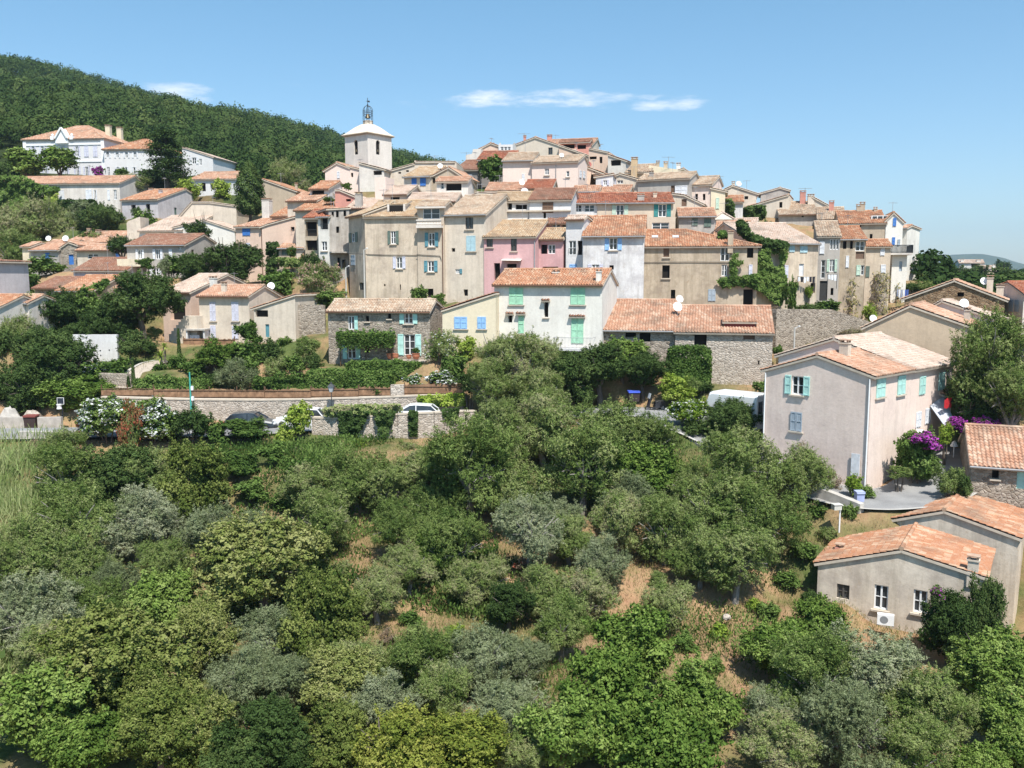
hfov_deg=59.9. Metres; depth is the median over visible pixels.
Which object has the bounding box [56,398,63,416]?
basketball hoop
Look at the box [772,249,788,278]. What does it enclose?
ivy
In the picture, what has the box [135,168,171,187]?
evergreen tree
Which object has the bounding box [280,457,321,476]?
shrub
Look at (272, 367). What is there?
shrub
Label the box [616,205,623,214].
window
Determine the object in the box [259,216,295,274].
house
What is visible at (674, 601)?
olive tree
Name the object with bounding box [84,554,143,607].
olive tree
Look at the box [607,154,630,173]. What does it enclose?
house
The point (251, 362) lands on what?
shrub
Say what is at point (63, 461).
olive tree
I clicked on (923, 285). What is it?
shrub
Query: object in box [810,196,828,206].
house
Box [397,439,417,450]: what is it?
shrub
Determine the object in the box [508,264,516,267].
window
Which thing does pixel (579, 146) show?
window
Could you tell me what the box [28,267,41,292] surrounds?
shrub
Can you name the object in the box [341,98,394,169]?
church bell tower
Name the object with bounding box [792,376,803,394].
window
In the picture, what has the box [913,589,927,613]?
window
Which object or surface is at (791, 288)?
shrub
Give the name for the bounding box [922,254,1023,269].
hills
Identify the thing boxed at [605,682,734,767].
leafy tree
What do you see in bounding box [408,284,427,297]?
shrub
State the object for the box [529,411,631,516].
olive tree
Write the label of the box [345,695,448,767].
oak tree
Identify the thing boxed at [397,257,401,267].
window
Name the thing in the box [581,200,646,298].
house
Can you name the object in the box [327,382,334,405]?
street lantern
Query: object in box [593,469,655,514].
olive tree
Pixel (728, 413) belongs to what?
shrub
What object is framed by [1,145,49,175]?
leafy tree
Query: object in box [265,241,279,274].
ivy
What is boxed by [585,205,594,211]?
window
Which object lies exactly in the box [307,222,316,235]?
window
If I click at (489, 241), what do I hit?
window
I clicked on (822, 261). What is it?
window
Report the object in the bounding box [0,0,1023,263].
sky
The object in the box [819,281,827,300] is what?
door
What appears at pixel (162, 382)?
hedge
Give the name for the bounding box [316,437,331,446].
shrub
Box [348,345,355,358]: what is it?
window
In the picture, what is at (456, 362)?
shrub
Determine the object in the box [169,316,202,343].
stair block
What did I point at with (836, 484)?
shrub
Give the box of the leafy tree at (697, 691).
[652,647,751,735]
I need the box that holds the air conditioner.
[877,612,893,626]
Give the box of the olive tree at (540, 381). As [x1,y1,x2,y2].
[506,362,568,416]
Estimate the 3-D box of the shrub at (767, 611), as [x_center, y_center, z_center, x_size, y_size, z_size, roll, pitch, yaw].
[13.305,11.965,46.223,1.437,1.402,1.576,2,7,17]
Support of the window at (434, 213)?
in the house at (430, 224)
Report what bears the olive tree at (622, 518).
on the ground at (12, 757)
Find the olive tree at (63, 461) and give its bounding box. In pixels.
[23,436,114,499]
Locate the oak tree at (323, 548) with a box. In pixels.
[272,519,337,583]
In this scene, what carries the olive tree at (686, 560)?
on the ground at (12, 757)
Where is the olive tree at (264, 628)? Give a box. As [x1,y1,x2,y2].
[228,597,310,663]
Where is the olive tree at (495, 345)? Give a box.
[472,331,522,377]
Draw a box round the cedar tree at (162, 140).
[141,130,198,187]
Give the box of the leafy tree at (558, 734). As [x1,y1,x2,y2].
[511,694,610,767]
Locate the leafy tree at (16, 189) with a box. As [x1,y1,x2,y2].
[0,174,60,213]
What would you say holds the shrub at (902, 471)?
on the ground at (12, 757)
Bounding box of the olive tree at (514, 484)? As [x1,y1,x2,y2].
[480,461,549,518]
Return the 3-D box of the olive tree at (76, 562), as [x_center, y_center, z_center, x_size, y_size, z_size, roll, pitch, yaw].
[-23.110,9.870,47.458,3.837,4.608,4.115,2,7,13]
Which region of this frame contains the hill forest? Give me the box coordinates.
[0,53,462,187]
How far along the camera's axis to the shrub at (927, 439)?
56.28 m
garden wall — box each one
[99,373,132,385]
[277,268,301,278]
[298,304,325,337]
[772,309,868,353]
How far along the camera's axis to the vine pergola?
79.53 m
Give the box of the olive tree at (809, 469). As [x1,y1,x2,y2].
[775,441,837,505]
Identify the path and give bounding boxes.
[114,361,167,387]
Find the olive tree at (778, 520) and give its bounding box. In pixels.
[725,475,818,567]
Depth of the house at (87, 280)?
101.54 m
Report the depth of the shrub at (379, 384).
75.03 m
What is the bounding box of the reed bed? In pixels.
[0,422,74,673]
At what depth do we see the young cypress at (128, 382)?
77.42 m
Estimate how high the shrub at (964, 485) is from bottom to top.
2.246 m
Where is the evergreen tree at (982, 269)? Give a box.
[969,264,989,274]
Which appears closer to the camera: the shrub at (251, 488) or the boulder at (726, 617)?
the boulder at (726, 617)
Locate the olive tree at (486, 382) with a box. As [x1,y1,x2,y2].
[464,352,521,408]
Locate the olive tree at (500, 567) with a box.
[466,550,510,597]
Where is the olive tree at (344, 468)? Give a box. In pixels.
[315,441,395,510]
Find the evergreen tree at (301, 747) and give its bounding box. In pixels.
[270,732,323,767]
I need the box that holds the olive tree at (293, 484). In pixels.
[273,459,332,515]
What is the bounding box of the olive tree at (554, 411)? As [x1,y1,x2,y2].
[512,389,579,469]
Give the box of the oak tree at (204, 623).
[168,596,241,680]
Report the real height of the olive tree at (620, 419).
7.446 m
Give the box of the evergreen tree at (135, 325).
[118,311,148,329]
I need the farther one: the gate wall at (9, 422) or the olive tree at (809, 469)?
the gate wall at (9, 422)
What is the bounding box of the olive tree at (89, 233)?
[78,228,103,237]
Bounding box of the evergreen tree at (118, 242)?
[106,233,133,256]
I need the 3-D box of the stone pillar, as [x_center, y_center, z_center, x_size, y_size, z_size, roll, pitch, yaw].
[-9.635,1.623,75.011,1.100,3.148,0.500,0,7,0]
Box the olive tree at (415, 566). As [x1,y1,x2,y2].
[379,537,441,595]
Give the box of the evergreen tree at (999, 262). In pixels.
[994,259,1013,269]
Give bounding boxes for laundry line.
[797,277,814,290]
[827,274,836,288]
[896,289,908,298]
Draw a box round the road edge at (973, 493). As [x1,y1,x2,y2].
[4,415,975,509]
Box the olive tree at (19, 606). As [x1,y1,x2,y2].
[0,567,85,653]
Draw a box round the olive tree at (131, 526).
[89,483,183,562]
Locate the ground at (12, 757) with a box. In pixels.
[0,71,1023,767]
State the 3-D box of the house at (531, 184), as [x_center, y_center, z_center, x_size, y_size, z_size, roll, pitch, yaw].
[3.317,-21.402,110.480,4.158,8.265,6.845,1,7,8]
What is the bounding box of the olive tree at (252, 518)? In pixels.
[227,503,276,532]
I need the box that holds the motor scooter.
[645,393,664,409]
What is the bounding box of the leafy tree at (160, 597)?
[121,565,204,634]
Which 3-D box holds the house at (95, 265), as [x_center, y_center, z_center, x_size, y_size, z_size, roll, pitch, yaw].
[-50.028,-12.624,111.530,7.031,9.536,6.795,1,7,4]
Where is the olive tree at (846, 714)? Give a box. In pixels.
[795,669,896,767]
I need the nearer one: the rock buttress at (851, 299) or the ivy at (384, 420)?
the ivy at (384, 420)
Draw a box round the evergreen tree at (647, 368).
[625,348,674,402]
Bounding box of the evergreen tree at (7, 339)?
[0,327,32,358]
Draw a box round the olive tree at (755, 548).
[684,514,785,604]
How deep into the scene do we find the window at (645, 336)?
78.32 m
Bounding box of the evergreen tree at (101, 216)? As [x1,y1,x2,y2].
[74,201,126,230]
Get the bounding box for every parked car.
[224,411,277,428]
[273,407,323,425]
[401,403,439,411]
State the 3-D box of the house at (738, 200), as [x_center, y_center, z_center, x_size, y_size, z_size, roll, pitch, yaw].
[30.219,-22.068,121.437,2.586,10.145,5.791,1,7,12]
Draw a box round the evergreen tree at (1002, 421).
[946,355,1023,424]
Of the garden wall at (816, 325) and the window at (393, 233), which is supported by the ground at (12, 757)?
the garden wall at (816, 325)
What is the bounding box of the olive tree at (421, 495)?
[404,480,473,525]
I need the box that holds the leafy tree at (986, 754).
[946,738,1013,767]
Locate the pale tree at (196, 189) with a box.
[174,175,202,200]
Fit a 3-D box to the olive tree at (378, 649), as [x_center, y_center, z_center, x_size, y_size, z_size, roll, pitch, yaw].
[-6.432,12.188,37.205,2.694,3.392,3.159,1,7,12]
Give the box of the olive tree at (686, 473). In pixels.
[656,458,707,501]
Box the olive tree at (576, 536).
[549,509,596,564]
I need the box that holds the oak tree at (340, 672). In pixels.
[297,638,381,708]
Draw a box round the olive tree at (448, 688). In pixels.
[411,657,475,719]
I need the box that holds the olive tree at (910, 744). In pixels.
[873,706,960,767]
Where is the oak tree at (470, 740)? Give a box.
[422,707,512,767]
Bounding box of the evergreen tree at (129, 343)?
[115,329,147,363]
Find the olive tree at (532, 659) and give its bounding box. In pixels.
[491,634,556,693]
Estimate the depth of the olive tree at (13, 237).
125.19 m
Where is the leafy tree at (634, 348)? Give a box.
[603,334,649,383]
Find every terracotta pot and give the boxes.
[386,348,393,358]
[412,347,419,358]
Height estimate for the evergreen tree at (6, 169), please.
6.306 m
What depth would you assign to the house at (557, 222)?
96.52 m
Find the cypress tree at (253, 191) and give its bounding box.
[233,160,265,221]
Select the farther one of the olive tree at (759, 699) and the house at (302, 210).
the house at (302, 210)
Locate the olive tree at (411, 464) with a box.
[387,441,439,484]
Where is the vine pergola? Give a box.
[335,324,396,365]
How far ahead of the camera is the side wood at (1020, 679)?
38.35 m
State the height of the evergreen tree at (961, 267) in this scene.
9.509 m
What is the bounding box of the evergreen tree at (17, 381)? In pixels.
[0,352,69,412]
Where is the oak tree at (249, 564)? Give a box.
[188,509,321,616]
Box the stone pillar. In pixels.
[391,384,404,395]
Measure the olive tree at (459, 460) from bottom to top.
8.622 m
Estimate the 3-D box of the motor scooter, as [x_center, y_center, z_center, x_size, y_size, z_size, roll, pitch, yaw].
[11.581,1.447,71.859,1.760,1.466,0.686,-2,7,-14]
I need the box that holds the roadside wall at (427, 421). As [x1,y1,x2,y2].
[311,410,474,438]
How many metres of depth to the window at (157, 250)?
110.21 m
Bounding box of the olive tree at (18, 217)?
[0,191,51,240]
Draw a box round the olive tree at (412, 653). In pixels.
[381,618,460,683]
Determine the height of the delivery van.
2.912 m
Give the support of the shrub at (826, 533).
on the ground at (12, 757)
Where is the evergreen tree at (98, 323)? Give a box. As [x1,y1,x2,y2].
[69,306,133,341]
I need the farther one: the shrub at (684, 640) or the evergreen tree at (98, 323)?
the evergreen tree at (98, 323)
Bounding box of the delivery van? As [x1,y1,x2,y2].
[700,389,763,430]
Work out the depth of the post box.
52.41 m
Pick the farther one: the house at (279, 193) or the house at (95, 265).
the house at (279, 193)
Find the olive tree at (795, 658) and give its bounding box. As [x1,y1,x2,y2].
[764,618,861,727]
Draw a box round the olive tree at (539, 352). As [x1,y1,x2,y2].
[484,325,562,413]
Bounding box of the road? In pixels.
[0,407,963,508]
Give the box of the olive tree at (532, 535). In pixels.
[486,487,565,573]
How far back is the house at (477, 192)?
103.65 m
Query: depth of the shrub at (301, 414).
66.70 m
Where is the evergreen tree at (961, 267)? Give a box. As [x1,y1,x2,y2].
[957,264,977,271]
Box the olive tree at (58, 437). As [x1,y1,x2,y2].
[36,423,88,453]
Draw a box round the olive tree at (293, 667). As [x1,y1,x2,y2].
[250,650,315,710]
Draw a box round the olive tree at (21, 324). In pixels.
[0,309,36,341]
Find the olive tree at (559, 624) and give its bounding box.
[528,588,596,662]
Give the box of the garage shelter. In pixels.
[184,328,209,338]
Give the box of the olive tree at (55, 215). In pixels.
[28,194,79,237]
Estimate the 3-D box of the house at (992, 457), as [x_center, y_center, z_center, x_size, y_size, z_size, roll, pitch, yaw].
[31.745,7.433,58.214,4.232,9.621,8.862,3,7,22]
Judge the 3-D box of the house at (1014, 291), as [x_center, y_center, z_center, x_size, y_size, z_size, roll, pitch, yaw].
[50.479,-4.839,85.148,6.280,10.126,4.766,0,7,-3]
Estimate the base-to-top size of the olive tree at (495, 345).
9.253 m
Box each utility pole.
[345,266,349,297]
[363,248,367,297]
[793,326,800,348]
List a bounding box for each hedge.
[56,198,97,211]
[131,374,212,389]
[252,370,308,389]
[305,367,347,388]
[342,369,395,391]
[344,357,422,381]
[665,344,713,383]
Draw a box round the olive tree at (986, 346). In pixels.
[943,301,1023,418]
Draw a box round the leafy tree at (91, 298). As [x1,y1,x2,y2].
[60,284,100,321]
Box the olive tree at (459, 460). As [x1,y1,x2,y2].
[416,408,528,521]
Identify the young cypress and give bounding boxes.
[126,376,130,386]
[131,357,135,383]
[176,328,181,353]
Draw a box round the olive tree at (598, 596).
[560,562,623,618]
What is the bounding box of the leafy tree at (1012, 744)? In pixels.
[985,722,1023,767]
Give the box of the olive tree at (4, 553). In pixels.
[0,532,50,590]
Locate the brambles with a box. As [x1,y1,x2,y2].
[168,432,498,622]
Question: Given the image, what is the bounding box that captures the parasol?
[950,441,957,456]
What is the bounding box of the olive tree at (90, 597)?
[52,571,130,627]
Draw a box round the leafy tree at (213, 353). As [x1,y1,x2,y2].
[191,333,235,372]
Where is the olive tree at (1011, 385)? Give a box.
[967,359,1023,424]
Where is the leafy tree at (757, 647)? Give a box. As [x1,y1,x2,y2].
[735,617,807,679]
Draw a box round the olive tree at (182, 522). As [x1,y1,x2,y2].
[139,482,187,543]
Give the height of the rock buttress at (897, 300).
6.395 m
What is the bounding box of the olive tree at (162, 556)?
[129,532,194,576]
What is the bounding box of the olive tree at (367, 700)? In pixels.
[340,666,428,730]
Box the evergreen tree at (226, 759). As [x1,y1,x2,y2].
[195,728,268,767]
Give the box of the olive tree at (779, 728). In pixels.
[732,707,825,767]
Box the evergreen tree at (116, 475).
[77,440,158,510]
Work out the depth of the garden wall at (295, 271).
103.28 m
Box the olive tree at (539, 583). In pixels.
[516,559,580,616]
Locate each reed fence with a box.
[101,385,153,396]
[153,386,264,397]
[183,336,234,344]
[265,387,310,397]
[311,386,358,397]
[358,385,390,395]
[404,382,463,394]
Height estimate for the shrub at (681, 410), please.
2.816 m
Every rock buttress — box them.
[844,279,859,316]
[868,271,890,316]
[888,282,903,302]
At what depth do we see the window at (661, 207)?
102.57 m
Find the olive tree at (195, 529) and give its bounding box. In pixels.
[169,497,233,555]
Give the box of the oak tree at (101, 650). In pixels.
[22,594,197,702]
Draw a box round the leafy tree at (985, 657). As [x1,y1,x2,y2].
[942,622,1023,698]
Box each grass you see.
[12,248,1023,438]
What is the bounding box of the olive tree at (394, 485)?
[353,456,425,511]
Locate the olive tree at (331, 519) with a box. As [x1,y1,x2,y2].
[290,484,354,549]
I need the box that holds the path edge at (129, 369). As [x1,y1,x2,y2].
[125,360,153,372]
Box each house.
[0,259,31,292]
[0,293,31,327]
[4,165,148,212]
[19,241,45,268]
[22,293,58,329]
[28,227,83,275]
[31,276,81,294]
[55,262,119,298]
[59,241,98,271]
[71,228,126,242]
[71,246,137,275]
[74,243,126,265]
[101,139,182,177]
[117,233,216,279]
[120,178,192,219]
[127,217,148,239]
[137,215,212,236]
[163,273,248,340]
[171,219,235,246]
[178,197,252,225]
[182,147,236,175]
[189,171,250,195]
[195,273,283,342]
[233,198,279,281]
[250,293,319,342]
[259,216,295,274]
[262,173,306,212]
[269,206,287,219]
[277,243,303,268]
[285,192,334,216]
[293,200,336,258]
[302,208,323,257]
[308,180,341,198]
[315,196,350,285]
[315,201,337,266]
[322,161,352,189]
[325,298,444,367]
[334,189,365,207]
[345,189,397,297]
[346,159,361,192]
[347,192,382,214]
[348,192,431,297]
[357,162,391,191]
[375,177,393,198]
[382,177,420,199]
[389,161,463,184]
[402,163,445,191]
[408,192,462,204]
[415,190,452,301]
[431,166,478,192]
[435,163,474,197]
[440,292,499,355]
[441,193,509,303]
[459,184,496,199]
[460,152,481,188]
[467,149,482,159]
[477,150,518,186]
[478,138,497,150]
[482,203,548,294]
[484,175,525,192]
[491,268,618,353]
[497,191,532,219]
[498,142,515,149]
[501,142,539,181]
[515,135,562,155]
[519,179,557,190]
[521,179,578,218]
[530,153,589,186]
[538,217,565,267]
[546,217,565,226]
[547,134,599,149]
[558,138,593,154]
[558,143,588,161]
[564,214,592,267]
[574,185,601,192]
[576,184,599,214]
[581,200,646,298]
[587,160,606,184]
[589,144,614,173]
[593,173,615,186]
[595,191,674,216]
[600,184,633,191]
[603,295,682,361]
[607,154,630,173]
[615,172,640,191]
[624,157,655,177]
[636,162,699,196]
[644,221,761,304]
[647,216,676,228]
[649,160,677,172]
[672,186,707,216]
[673,304,774,384]
[675,196,716,233]
[676,163,688,170]
[692,175,723,206]
[710,179,727,214]
[710,221,821,308]
[713,220,750,234]
[715,203,734,224]
[722,181,758,207]
[725,195,743,217]
[734,217,758,221]
[746,193,793,217]
[758,186,790,201]
[760,339,916,488]
[774,331,955,446]
[777,190,816,225]
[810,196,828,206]
[812,213,841,302]
[813,522,995,633]
[816,200,844,219]
[834,202,887,238]
[838,215,867,318]
[860,299,976,375]
[862,238,892,319]
[882,208,905,252]
[889,245,912,302]
[890,493,1023,628]
[900,275,1009,312]
[902,224,921,280]
[933,298,1009,333]
[955,259,984,268]
[958,423,1023,508]
[996,280,1023,334]
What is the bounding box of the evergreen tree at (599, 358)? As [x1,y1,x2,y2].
[573,340,632,406]
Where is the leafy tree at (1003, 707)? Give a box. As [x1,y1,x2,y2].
[974,676,1023,737]
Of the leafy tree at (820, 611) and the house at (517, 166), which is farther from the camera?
the house at (517, 166)
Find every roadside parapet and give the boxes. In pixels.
[18,431,74,440]
[689,438,707,450]
[808,485,863,513]
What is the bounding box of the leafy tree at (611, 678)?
[548,637,650,766]
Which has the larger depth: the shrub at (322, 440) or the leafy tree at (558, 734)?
the shrub at (322, 440)
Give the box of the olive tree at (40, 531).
[0,507,88,583]
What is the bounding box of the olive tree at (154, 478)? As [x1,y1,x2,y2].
[123,442,181,495]
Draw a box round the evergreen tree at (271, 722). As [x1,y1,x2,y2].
[208,689,317,767]
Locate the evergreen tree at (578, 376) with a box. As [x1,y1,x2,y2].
[546,348,600,409]
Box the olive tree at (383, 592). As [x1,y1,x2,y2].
[349,558,408,624]
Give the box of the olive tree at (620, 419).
[558,394,640,450]
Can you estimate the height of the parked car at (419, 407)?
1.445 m
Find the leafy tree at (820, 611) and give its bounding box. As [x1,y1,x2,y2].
[783,592,851,657]
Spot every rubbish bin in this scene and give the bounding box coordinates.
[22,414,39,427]
[627,390,639,401]
[853,490,865,501]
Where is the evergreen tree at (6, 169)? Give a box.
[0,159,21,175]
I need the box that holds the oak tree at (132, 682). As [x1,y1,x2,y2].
[88,645,210,714]
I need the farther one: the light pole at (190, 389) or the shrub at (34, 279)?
the shrub at (34, 279)
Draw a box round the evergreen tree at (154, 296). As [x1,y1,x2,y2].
[91,268,188,337]
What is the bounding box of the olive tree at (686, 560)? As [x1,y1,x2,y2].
[661,530,728,588]
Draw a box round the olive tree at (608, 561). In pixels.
[572,532,633,587]
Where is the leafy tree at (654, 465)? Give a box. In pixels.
[607,439,688,496]
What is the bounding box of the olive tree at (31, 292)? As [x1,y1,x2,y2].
[27,289,58,321]
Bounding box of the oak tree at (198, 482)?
[149,436,236,519]
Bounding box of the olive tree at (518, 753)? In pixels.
[494,726,547,767]
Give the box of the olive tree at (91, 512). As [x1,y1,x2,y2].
[19,470,122,545]
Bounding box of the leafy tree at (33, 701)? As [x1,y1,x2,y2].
[0,656,97,764]
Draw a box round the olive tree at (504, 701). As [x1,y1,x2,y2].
[461,669,553,745]
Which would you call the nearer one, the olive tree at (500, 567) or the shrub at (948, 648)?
the shrub at (948, 648)
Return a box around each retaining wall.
[72,334,118,360]
[101,394,463,420]
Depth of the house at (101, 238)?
127.31 m
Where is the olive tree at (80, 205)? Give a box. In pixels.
[64,198,92,230]
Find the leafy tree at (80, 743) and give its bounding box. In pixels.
[29,704,130,767]
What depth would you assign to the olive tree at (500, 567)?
47.66 m
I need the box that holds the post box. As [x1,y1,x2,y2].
[830,503,842,532]
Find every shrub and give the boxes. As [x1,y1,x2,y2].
[20,381,49,412]
[27,254,67,275]
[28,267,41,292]
[74,391,135,444]
[75,357,106,380]
[91,166,105,174]
[98,356,130,373]
[113,167,129,174]
[115,398,144,446]
[118,394,184,442]
[130,206,142,215]
[131,210,159,224]
[134,257,154,277]
[135,335,159,355]
[146,326,163,340]
[152,361,168,371]
[156,253,172,275]
[159,253,181,276]
[166,352,188,369]
[169,403,215,443]
[177,356,210,378]
[195,444,227,455]
[202,371,222,387]
[202,419,230,444]
[216,415,270,441]
[221,448,261,479]
[230,339,262,364]
[231,476,270,502]
[232,319,264,343]
[237,357,259,378]
[251,336,284,363]
[254,440,290,466]
[257,268,295,296]
[262,356,287,375]
[267,492,299,509]
[273,422,294,443]
[276,336,294,346]
[280,354,306,371]
[280,399,313,440]
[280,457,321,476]
[286,246,296,271]
[289,335,321,362]
[295,257,343,293]
[297,251,324,268]
[300,351,324,368]
[314,289,349,308]
[315,298,322,304]
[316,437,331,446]
[322,197,334,205]
[331,559,352,576]
[341,183,351,190]
[354,438,368,447]
[364,380,384,394]
[396,608,424,624]
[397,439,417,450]
[401,373,422,384]
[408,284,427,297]
[421,328,458,365]
[423,369,456,384]
[431,293,446,304]
[440,349,467,375]
[442,622,464,636]
[451,335,480,357]
[453,367,476,409]
[647,570,667,586]
[657,371,696,402]
[665,395,708,423]
[671,629,700,653]
[680,415,722,435]
[686,378,703,398]
[695,381,714,394]
[699,395,762,438]
[704,653,726,672]
[707,620,732,641]
[744,596,759,610]
[752,379,764,440]
[756,600,781,623]
[771,569,802,588]
[772,344,783,363]
[783,274,798,308]
[789,538,818,563]
[794,512,812,526]
[798,302,832,308]
[799,588,823,601]
[805,284,813,303]
[806,502,827,520]
[814,526,837,540]
[815,298,841,311]
[826,469,844,490]
[837,327,864,334]
[841,501,859,519]
[844,471,863,497]
[860,484,875,497]
[861,302,877,321]
[886,465,912,491]
[891,424,942,483]
[906,282,919,293]
[908,430,942,449]
[914,279,932,290]
[916,584,982,663]
[928,584,946,600]
[930,464,964,496]
[937,421,956,464]
[939,622,983,660]
[944,416,967,433]
[951,417,972,438]
[952,470,972,497]
[966,571,1008,630]
[971,414,999,423]
[981,613,1012,634]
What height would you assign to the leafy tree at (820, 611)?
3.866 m
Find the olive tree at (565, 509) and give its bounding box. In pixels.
[534,496,589,529]
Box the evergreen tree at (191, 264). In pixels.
[176,250,211,280]
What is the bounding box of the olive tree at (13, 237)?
[0,225,42,261]
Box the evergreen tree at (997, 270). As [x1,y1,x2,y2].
[988,265,1016,274]
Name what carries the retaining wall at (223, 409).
on the ground at (12, 757)
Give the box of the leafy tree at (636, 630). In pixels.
[581,603,678,684]
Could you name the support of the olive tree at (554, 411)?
on the ground at (12, 757)
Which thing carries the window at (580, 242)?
in the house at (576, 225)
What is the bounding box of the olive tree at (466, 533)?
[416,501,495,580]
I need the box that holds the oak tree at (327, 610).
[272,561,377,660]
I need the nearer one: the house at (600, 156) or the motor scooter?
the motor scooter
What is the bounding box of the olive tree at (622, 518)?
[586,486,650,554]
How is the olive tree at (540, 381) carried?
on the ground at (12, 757)
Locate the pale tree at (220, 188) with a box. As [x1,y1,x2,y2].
[211,178,232,198]
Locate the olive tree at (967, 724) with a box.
[931,689,984,746]
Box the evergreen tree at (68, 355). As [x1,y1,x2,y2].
[17,328,99,382]
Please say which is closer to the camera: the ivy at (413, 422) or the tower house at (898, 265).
the ivy at (413, 422)
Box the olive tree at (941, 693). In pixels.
[875,660,970,723]
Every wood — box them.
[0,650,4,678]
[910,248,1023,292]
[1010,632,1023,697]
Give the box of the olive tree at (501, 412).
[467,392,527,431]
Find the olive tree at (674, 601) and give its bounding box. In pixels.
[639,577,694,634]
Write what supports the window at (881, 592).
in the house at (898, 572)
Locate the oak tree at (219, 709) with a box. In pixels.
[174,690,238,761]
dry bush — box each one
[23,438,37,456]
[378,626,396,645]
[511,551,545,580]
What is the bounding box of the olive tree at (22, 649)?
[6,618,67,673]
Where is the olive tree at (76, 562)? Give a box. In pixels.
[33,525,122,586]
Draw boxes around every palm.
[153,350,168,364]
[159,343,166,364]
[943,673,972,699]
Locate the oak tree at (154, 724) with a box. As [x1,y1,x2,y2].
[104,673,215,767]
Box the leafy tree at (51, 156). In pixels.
[35,145,80,175]
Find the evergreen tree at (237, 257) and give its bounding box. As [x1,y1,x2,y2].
[200,237,267,281]
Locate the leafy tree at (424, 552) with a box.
[413,529,462,579]
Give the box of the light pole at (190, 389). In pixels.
[189,372,193,408]
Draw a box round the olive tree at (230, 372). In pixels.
[213,356,260,389]
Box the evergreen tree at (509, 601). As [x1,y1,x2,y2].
[485,577,541,632]
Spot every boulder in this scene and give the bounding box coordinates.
[0,407,19,416]
[23,410,43,416]
[722,613,730,620]
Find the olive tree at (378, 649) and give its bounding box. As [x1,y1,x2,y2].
[329,634,391,692]
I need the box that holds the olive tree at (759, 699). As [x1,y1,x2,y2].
[739,680,802,746]
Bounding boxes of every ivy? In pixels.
[44,191,58,204]
[81,278,109,295]
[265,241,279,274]
[276,257,300,267]
[321,403,402,417]
[337,410,370,437]
[373,409,396,437]
[407,409,418,436]
[416,392,465,407]
[440,407,460,421]
[716,273,758,290]
[717,230,727,238]
[725,198,735,217]
[729,253,743,280]
[735,219,789,249]
[743,204,766,220]
[757,247,787,305]
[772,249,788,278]
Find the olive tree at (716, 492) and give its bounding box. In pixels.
[664,463,762,533]
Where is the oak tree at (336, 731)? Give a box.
[295,695,369,767]
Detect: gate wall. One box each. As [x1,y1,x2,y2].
[0,417,23,427]
[37,417,62,427]
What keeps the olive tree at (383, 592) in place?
on the ground at (12, 757)
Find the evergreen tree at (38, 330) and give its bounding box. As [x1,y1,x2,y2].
[13,322,62,349]
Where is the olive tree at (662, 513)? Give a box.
[635,486,710,565]
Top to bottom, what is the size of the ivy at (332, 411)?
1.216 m
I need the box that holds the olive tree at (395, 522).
[363,491,431,549]
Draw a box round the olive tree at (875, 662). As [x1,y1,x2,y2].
[804,614,943,732]
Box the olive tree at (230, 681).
[202,633,279,720]
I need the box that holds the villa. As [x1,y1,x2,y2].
[20,125,127,174]
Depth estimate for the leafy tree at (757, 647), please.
39.92 m
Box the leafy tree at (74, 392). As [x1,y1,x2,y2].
[31,370,117,411]
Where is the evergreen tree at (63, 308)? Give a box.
[38,285,87,331]
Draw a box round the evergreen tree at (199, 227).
[181,210,212,236]
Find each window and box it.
[88,254,97,258]
[156,249,159,258]
[174,302,184,319]
[257,310,267,316]
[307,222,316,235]
[307,241,316,249]
[313,190,323,193]
[322,241,326,250]
[323,218,326,228]
[348,316,353,329]
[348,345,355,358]
[374,171,381,174]
[391,231,395,243]
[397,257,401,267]
[404,335,414,354]
[405,314,412,323]
[423,208,439,218]
[428,261,433,271]
[428,289,432,296]
[429,233,434,245]
[447,184,461,190]
[466,217,472,228]
[487,239,492,246]
[495,263,499,279]
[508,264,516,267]
[511,239,516,250]
[516,205,526,208]
[542,245,546,253]
[545,302,547,316]
[548,148,552,154]
[548,245,554,253]
[564,145,574,148]
[569,241,575,254]
[576,205,581,211]
[578,145,585,148]
[579,241,581,254]
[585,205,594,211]
[609,238,616,249]
[611,160,620,165]
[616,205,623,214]
[626,332,635,336]
[640,333,649,340]
[652,223,668,228]
[658,204,665,216]
[662,265,669,277]
[671,290,674,298]
[694,334,706,344]
[720,248,728,260]
[721,265,726,275]
[743,289,752,304]
[747,248,752,257]
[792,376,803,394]
[821,260,825,277]
[829,260,834,271]
[836,239,838,249]
[837,584,849,598]
[855,241,864,250]
[861,265,863,274]
[872,216,886,218]
[874,584,888,609]
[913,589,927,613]
[992,470,998,477]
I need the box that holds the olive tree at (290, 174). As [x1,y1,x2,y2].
[267,155,310,191]
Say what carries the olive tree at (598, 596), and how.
on the ground at (12, 757)
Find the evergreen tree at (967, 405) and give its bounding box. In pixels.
[943,378,1016,422]
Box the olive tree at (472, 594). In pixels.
[438,556,498,614]
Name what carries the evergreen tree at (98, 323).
on the ground at (12, 757)
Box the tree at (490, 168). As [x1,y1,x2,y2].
[476,153,502,181]
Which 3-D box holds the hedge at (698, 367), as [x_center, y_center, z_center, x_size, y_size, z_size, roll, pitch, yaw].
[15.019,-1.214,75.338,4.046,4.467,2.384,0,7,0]
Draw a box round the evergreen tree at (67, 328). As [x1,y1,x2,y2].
[56,322,85,338]
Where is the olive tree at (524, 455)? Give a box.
[466,414,533,470]
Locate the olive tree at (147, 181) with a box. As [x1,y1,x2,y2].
[109,173,153,191]
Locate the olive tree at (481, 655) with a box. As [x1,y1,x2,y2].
[444,618,522,690]
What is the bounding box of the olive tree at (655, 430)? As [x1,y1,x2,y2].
[624,407,687,451]
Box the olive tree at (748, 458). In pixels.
[689,420,798,494]

